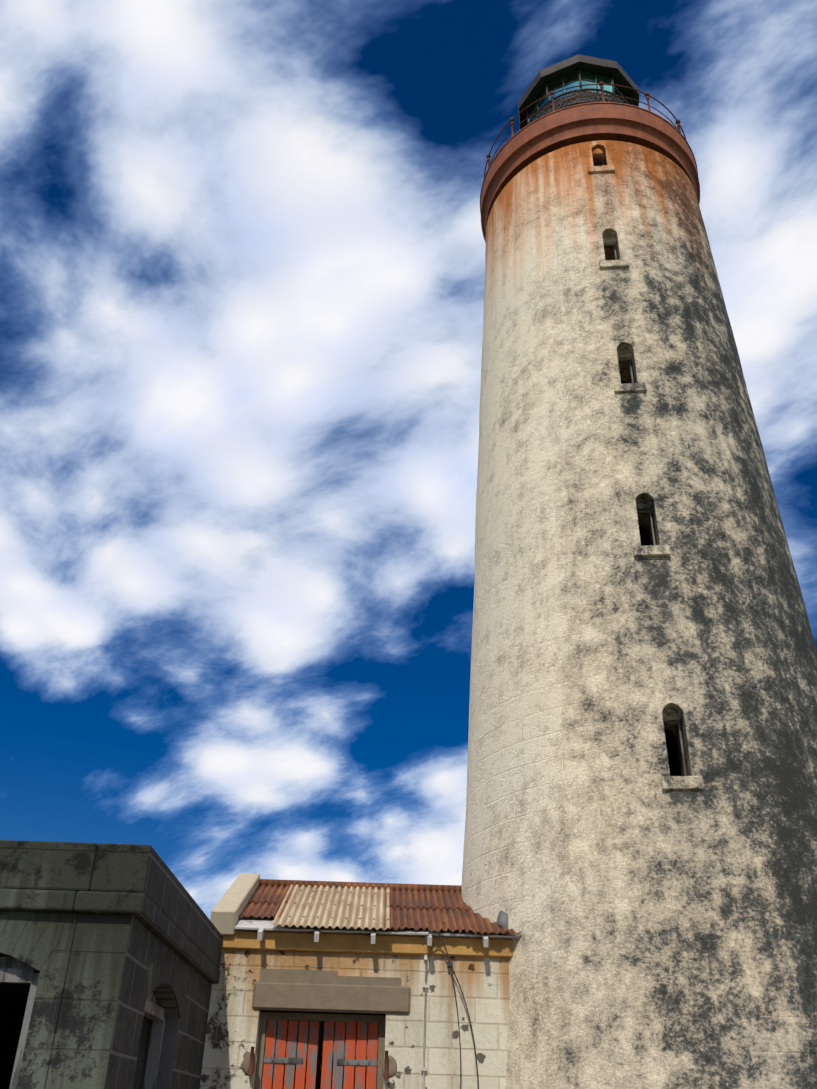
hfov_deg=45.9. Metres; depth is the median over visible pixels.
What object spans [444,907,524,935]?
rusty roof sheet
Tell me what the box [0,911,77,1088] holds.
keeper front wall
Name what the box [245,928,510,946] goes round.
store eave boards
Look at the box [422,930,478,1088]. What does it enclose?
store hanging cables
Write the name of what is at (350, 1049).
store door leaf
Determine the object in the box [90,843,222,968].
keeper's house parapet
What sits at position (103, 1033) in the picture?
keeper house wall
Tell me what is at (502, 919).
roof tower flaunching
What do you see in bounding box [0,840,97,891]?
parapet
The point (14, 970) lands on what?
keeper window joinery
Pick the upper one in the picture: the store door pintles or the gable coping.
the gable coping
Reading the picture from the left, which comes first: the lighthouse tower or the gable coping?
the gable coping
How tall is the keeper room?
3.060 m
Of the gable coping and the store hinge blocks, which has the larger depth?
the gable coping
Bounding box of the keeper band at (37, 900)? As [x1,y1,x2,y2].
[0,888,76,912]
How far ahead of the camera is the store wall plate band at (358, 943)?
10.73 m
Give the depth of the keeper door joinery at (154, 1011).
8.64 m
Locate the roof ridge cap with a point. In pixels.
(367, 885)
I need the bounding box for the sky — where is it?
[0,0,816,919]
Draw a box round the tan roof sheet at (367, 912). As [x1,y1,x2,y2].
[272,884,389,929]
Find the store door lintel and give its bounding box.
[252,968,410,1015]
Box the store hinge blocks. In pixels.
[241,1052,396,1077]
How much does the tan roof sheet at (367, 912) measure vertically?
0.871 m
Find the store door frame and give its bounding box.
[254,1012,385,1088]
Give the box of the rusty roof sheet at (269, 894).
[248,884,294,903]
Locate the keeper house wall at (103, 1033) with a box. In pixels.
[45,913,211,1088]
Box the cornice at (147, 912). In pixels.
[74,891,219,983]
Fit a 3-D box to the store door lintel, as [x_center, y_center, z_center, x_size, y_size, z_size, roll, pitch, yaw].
[-0.838,4.959,10.663,1.710,0.410,0.390,2,-31,-1]
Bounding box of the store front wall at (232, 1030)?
[200,949,508,1088]
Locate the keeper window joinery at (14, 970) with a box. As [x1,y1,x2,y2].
[0,957,39,1088]
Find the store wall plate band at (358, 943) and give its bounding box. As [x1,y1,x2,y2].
[222,930,512,957]
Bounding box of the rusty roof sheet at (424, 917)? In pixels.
[384,905,450,932]
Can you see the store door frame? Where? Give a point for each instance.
(379, 1019)
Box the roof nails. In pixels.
[246,890,444,923]
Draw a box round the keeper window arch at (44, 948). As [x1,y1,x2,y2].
[0,915,59,970]
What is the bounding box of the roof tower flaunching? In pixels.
[496,910,507,928]
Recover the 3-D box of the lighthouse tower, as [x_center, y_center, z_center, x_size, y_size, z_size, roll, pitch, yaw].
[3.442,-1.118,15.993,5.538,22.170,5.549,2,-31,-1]
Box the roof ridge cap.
[259,879,461,891]
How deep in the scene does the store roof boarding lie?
10.76 m
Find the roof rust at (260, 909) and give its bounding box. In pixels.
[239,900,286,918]
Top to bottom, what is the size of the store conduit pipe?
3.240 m
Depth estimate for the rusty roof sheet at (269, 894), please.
12.17 m
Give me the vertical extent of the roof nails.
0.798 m
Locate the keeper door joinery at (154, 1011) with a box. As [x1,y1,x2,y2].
[143,992,165,1088]
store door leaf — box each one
[261,1019,318,1088]
[320,1021,377,1088]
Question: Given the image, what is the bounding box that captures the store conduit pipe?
[421,955,427,1088]
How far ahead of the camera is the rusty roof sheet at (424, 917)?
11.21 m
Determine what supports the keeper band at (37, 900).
on the keeper room
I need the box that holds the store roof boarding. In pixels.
[235,915,519,937]
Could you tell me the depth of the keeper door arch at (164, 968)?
8.38 m
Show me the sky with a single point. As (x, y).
(243, 245)
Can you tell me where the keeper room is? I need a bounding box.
[0,910,211,1088]
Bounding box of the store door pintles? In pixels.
[248,1047,387,1078]
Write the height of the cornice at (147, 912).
0.140 m
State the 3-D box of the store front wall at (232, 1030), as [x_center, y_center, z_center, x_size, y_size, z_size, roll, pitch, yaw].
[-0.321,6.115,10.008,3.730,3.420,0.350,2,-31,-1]
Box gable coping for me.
[210,873,259,934]
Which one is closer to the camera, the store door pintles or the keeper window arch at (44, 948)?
the keeper window arch at (44, 948)
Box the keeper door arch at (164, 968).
[146,952,185,1017]
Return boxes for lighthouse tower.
[461,54,816,1088]

